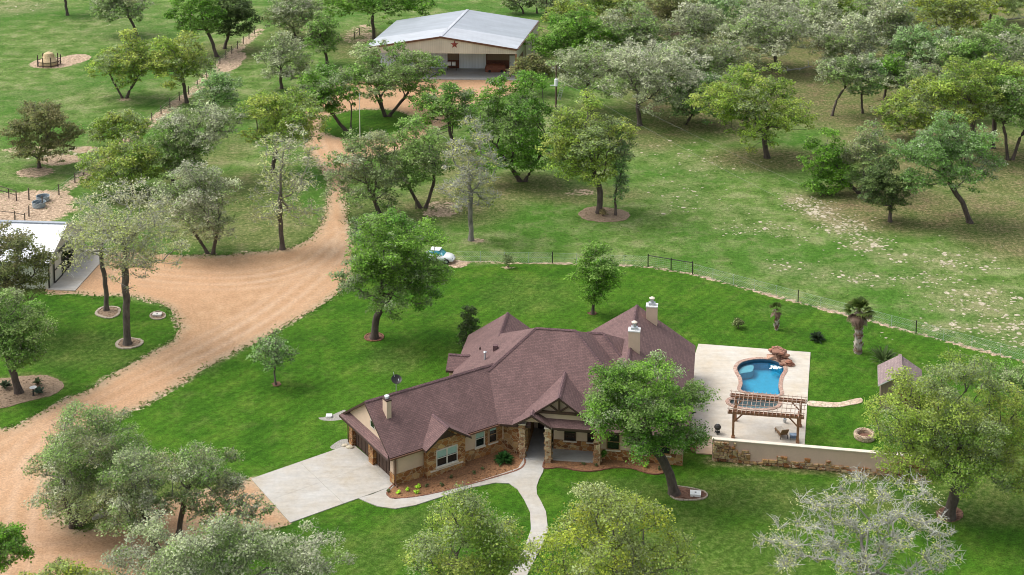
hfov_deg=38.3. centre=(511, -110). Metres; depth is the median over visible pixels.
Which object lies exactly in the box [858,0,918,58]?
oak tree
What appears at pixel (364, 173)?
oak tree
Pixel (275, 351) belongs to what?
young tree
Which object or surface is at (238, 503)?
oak tree
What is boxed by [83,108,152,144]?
oak tree
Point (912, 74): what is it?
oak tree
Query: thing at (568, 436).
window
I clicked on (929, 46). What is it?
oak tree
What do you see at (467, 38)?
metal barn
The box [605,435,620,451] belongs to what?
window
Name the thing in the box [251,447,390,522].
concrete apron
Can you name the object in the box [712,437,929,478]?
garden wall
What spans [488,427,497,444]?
window
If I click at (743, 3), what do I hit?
oak tree
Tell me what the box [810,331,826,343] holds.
cycad
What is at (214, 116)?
oak tree
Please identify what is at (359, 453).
garage threshold
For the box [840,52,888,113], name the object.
oak tree
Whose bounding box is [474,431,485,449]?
window
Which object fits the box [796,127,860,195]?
bushy tree
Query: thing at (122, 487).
oak tree
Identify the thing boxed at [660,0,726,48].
oak tree
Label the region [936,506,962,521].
mulch ring
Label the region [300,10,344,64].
oak tree
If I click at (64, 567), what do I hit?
oak tree
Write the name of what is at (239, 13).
oak tree
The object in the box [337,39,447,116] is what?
oak tree
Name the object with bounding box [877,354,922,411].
garden shed
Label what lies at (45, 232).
stable
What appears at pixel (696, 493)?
septic lid
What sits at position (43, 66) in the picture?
hay feeder
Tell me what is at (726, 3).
oak tree
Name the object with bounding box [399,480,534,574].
oak tree
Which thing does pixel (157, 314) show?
septic lid
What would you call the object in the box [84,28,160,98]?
oak tree
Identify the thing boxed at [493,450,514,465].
leafy plant
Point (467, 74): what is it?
barn slab
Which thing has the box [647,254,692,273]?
pipe gate
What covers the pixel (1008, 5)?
oak tree
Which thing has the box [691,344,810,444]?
pool deck
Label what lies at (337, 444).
drain gravel
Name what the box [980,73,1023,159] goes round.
oak tree
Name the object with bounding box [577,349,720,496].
oak tree
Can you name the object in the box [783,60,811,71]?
fallen limb
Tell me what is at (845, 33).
oak tree
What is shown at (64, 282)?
stable apron
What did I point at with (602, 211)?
shrub
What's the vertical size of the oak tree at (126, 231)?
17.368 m
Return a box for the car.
[426,246,455,263]
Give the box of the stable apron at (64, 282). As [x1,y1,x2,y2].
[48,248,107,290]
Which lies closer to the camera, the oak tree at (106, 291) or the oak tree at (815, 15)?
the oak tree at (106, 291)
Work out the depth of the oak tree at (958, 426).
112.10 m
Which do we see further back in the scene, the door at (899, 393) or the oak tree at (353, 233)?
the oak tree at (353, 233)
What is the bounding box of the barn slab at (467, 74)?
[369,68,521,79]
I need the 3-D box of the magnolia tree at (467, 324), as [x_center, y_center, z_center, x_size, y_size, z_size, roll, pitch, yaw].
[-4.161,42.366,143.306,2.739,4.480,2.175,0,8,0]
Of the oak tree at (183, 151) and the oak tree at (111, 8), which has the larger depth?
the oak tree at (111, 8)
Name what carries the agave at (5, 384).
on the mulch bed at (10, 398)
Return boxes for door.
[53,249,62,282]
[356,433,367,455]
[376,451,389,475]
[380,53,415,66]
[420,53,447,67]
[459,54,486,67]
[510,55,514,65]
[893,390,907,411]
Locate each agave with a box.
[0,380,11,388]
[31,386,44,393]
[33,377,42,384]
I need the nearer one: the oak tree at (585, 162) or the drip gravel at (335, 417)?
the drip gravel at (335, 417)
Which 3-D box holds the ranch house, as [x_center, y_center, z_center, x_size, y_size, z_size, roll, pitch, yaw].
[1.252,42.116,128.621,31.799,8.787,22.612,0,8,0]
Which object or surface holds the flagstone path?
on the ground
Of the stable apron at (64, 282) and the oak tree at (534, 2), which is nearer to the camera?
the stable apron at (64, 282)
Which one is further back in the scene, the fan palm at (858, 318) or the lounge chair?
the fan palm at (858, 318)
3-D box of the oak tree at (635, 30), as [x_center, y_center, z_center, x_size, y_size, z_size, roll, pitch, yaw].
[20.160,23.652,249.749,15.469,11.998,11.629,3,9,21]
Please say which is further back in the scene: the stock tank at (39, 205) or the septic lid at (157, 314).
the stock tank at (39, 205)
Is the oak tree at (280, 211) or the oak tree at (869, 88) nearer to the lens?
the oak tree at (280, 211)
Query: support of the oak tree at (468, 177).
on the ground
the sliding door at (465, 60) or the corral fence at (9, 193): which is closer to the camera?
the corral fence at (9, 193)
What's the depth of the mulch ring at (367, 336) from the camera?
145.74 m
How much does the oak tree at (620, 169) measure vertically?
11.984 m
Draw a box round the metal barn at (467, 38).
[365,9,539,78]
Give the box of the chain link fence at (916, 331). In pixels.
[456,251,1023,359]
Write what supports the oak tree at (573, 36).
on the ground
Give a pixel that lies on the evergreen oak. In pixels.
(882, 180)
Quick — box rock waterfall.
[767,346,794,366]
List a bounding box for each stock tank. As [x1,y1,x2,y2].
[32,199,45,208]
[36,193,49,201]
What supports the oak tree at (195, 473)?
on the ground
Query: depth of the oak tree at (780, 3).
272.82 m
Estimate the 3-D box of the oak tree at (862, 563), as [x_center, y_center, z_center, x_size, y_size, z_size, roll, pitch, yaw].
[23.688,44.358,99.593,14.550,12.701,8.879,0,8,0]
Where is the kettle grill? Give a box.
[714,423,720,432]
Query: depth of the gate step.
124.30 m
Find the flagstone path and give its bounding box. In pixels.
[807,398,862,406]
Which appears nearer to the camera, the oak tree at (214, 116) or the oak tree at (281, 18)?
the oak tree at (214, 116)
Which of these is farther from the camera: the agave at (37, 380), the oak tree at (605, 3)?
the oak tree at (605, 3)
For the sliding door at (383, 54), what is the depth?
247.63 m
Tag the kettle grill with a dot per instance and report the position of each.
(717, 426)
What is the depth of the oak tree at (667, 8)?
272.94 m
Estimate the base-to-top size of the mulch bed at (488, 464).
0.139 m
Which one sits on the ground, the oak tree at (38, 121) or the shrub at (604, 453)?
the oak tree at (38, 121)
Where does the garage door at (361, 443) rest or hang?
in the ranch house
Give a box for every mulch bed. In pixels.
[0,375,63,408]
[386,449,525,498]
[542,459,663,474]
[670,485,707,500]
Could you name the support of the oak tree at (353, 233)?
on the ground
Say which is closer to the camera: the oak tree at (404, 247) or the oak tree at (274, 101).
the oak tree at (404, 247)
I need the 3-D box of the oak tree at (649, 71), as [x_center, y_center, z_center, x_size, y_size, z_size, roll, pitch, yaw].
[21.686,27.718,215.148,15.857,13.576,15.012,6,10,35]
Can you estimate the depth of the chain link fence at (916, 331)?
155.32 m
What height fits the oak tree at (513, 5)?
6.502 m
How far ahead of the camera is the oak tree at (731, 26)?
247.79 m
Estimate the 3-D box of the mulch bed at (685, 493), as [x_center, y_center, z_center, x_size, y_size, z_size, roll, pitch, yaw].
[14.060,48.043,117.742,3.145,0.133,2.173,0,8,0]
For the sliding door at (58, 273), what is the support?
in the stable
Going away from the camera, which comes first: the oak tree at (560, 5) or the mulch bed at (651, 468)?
the mulch bed at (651, 468)
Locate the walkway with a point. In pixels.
(524, 480)
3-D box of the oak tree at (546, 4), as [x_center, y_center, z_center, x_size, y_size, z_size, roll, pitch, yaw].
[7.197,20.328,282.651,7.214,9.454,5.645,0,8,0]
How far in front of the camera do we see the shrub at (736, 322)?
147.59 m
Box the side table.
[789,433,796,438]
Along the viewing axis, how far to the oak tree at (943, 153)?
174.20 m
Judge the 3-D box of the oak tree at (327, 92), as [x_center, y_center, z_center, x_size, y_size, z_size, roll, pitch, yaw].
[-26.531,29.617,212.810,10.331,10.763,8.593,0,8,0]
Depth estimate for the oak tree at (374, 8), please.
264.89 m
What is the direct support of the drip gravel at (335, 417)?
on the ground
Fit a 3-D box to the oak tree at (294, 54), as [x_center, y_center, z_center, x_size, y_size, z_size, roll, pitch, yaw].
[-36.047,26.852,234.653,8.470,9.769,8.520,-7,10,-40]
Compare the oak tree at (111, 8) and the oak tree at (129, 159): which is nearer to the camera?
the oak tree at (129, 159)
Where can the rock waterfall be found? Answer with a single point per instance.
(779, 354)
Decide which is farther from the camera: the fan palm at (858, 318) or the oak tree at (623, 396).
the fan palm at (858, 318)
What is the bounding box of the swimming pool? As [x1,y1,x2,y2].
[725,357,787,410]
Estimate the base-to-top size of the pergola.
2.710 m
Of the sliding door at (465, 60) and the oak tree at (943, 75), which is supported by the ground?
the oak tree at (943, 75)
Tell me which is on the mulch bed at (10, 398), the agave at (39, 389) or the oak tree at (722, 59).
the agave at (39, 389)
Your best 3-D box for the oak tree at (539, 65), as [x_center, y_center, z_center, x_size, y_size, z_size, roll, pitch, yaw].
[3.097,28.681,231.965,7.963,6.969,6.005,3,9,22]
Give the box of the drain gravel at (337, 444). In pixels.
[330,439,349,449]
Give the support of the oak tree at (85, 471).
on the ground
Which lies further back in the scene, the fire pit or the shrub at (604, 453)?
the fire pit
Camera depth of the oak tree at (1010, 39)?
239.32 m
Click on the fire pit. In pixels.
(861, 434)
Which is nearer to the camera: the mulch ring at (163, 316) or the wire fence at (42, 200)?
the mulch ring at (163, 316)
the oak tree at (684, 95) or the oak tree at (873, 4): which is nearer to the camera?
the oak tree at (684, 95)
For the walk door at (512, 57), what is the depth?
247.02 m
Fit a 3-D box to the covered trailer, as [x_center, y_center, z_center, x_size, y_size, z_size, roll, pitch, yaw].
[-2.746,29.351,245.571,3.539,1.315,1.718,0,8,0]
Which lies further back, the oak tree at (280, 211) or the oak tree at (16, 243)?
the oak tree at (280, 211)
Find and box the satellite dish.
[391,372,401,390]
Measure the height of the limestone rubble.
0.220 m
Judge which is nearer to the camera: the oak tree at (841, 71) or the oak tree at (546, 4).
the oak tree at (841, 71)
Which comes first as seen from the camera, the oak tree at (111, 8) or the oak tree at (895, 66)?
the oak tree at (895, 66)
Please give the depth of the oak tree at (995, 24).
252.06 m
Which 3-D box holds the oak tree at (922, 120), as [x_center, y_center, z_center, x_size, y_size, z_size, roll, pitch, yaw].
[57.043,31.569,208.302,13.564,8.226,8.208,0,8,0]
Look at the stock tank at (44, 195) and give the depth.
184.66 m
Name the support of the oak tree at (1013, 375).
on the ground
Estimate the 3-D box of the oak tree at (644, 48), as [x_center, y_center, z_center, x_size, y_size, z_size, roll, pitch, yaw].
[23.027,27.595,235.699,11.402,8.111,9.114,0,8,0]
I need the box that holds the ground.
[0,0,1023,574]
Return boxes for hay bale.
[39,52,56,67]
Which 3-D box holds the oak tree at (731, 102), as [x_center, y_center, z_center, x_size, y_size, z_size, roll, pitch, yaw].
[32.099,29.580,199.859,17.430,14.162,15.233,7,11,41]
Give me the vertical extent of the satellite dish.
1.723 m
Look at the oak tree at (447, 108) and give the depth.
204.54 m
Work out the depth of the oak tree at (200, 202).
165.49 m
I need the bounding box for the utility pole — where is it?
[550,65,559,107]
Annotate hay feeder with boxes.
[37,53,60,67]
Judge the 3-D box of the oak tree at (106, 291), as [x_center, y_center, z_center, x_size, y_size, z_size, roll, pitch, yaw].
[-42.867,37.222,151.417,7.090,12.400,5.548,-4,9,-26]
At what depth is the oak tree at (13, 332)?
132.76 m
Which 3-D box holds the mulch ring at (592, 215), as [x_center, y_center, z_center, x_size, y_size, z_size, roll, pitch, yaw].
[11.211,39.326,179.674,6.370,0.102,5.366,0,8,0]
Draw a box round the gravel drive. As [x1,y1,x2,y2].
[0,79,520,574]
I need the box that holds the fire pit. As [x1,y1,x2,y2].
[854,427,874,442]
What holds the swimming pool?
in the pool deck
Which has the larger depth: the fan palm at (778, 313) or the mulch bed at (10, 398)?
the fan palm at (778, 313)
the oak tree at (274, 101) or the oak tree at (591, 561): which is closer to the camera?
the oak tree at (591, 561)
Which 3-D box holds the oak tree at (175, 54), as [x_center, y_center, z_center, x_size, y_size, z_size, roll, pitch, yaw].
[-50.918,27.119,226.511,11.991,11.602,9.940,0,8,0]
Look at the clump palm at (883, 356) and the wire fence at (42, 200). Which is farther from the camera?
the wire fence at (42, 200)
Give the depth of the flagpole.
208.94 m
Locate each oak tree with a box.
[0,99,86,168]
[0,220,58,316]
[0,286,58,394]
[0,520,36,573]
[18,556,118,574]
[21,397,168,528]
[50,175,191,345]
[56,198,122,310]
[64,0,68,15]
[74,130,178,196]
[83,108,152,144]
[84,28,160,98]
[90,0,153,35]
[92,443,177,557]
[95,504,358,574]
[138,30,217,102]
[138,120,218,186]
[146,159,247,254]
[146,439,248,537]
[155,97,249,165]
[162,0,229,56]
[182,490,278,526]
[189,67,243,115]
[207,0,263,48]
[235,84,331,172]
[241,121,328,249]
[252,30,314,88]
[259,0,330,37]
[294,61,363,131]
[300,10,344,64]
[319,128,408,215]
[321,0,436,38]
[326,205,454,339]
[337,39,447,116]
[345,212,379,256]
[375,112,455,208]
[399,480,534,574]
[408,80,482,144]
[433,115,506,240]
[463,68,565,181]
[500,0,532,13]
[507,52,554,90]
[521,480,702,574]
[523,7,621,66]
[525,0,545,12]
[535,0,565,20]
[535,88,640,213]
[541,0,599,26]
[545,37,659,110]
[575,0,636,23]
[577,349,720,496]
[586,0,679,51]
[595,33,719,125]
[606,120,630,215]
[627,0,705,32]
[632,41,678,84]
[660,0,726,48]
[660,70,736,124]
[665,31,766,80]
[682,61,819,158]
[685,0,743,28]
[711,0,826,71]
[711,5,773,58]
[721,0,789,13]
[752,462,965,574]
[754,0,803,26]
[785,0,845,45]
[799,0,865,21]
[810,10,894,60]
[812,53,888,115]
[838,118,901,191]
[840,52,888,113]
[846,0,917,21]
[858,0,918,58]
[861,347,1023,521]
[868,51,913,98]
[869,86,961,142]
[880,58,944,91]
[886,22,978,69]
[886,109,1008,223]
[903,0,1002,37]
[906,55,1013,157]
[920,69,986,119]
[934,26,1011,73]
[961,53,1023,148]
[970,15,1023,56]
[975,0,1023,23]
[976,358,1023,425]
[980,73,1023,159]
[988,31,1023,65]
[992,58,1023,114]
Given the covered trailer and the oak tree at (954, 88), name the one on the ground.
the oak tree at (954, 88)
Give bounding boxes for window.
[435,444,458,469]
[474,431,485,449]
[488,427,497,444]
[563,431,576,442]
[586,433,593,443]
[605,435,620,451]
[660,440,670,457]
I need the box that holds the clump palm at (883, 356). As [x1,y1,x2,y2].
[868,345,897,364]
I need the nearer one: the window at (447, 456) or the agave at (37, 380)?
the window at (447, 456)
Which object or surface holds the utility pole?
on the ground
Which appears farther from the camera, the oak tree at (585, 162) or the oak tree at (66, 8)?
the oak tree at (66, 8)
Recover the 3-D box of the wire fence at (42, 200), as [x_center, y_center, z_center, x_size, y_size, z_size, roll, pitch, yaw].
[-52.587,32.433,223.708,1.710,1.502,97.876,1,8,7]
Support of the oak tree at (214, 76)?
on the ground
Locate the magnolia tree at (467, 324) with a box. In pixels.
[455,304,480,347]
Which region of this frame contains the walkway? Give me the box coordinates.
[358,459,547,574]
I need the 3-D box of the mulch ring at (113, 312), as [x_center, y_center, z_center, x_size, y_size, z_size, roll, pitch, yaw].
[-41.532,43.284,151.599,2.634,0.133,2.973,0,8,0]
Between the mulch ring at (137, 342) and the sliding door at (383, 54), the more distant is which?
the sliding door at (383, 54)
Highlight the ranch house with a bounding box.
[339,297,695,486]
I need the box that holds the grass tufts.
[0,0,1023,572]
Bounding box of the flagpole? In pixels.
[359,94,359,131]
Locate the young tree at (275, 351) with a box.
[245,328,299,384]
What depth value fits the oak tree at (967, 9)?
259.30 m
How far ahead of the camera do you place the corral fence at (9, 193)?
185.07 m
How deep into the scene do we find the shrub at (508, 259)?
162.91 m
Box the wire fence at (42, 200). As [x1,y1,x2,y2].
[14,28,254,219]
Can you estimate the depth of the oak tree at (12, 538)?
102.63 m
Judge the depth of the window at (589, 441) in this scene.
123.79 m
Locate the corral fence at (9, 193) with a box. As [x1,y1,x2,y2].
[0,186,16,200]
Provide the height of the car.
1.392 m
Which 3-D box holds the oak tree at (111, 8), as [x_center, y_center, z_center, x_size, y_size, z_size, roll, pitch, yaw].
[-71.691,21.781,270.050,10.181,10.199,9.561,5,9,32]
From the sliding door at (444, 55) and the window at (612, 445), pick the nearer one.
the window at (612, 445)
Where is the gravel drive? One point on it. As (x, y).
(224, 305)
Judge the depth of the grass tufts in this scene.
172.03 m
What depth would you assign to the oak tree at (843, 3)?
277.78 m
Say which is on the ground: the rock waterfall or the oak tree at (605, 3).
the oak tree at (605, 3)
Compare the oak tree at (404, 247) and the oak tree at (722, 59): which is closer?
the oak tree at (404, 247)
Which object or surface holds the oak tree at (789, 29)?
on the ground
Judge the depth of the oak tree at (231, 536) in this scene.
99.06 m
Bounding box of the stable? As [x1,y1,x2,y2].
[0,220,87,288]
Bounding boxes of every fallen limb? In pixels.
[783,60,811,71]
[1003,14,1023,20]
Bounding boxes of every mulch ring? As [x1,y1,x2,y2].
[95,306,120,318]
[115,337,143,348]
[149,311,165,319]
[364,332,383,340]
[578,206,629,221]
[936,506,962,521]
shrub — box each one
[502,254,514,266]
[599,208,605,215]
[601,450,607,457]
[731,317,743,327]
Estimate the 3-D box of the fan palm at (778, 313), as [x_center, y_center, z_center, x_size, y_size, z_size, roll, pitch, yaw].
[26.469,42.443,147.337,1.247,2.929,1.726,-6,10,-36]
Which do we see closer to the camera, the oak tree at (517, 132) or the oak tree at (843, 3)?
the oak tree at (517, 132)
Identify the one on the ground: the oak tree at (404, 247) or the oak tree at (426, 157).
the oak tree at (426, 157)
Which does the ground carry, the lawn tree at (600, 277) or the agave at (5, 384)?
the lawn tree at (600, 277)
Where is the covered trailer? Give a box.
[485,63,505,72]
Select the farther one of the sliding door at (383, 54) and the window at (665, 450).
the sliding door at (383, 54)
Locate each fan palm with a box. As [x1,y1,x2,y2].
[768,302,781,329]
[842,296,876,354]
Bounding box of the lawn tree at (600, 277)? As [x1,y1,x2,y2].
[563,241,626,314]
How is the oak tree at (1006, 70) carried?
on the ground
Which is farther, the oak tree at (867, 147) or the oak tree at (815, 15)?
the oak tree at (815, 15)
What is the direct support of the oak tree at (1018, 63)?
on the ground
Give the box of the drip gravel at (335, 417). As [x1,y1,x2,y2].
[319,410,345,420]
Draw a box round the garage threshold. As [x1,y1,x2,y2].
[350,445,394,485]
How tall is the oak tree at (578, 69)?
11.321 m
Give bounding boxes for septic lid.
[152,312,161,315]
[690,490,700,496]
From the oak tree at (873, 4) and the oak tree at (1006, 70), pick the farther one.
the oak tree at (873, 4)
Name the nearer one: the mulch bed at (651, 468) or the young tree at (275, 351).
the mulch bed at (651, 468)
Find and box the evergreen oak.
[857,156,917,222]
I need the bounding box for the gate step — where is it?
[696,435,711,454]
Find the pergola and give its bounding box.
[728,389,806,443]
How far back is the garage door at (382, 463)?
120.92 m
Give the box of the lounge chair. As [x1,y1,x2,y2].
[774,426,788,439]
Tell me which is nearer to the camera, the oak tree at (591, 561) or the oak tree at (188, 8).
the oak tree at (591, 561)
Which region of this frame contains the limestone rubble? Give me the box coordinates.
[633,140,1023,350]
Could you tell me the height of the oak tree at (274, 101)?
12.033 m
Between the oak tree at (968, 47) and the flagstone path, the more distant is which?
the oak tree at (968, 47)

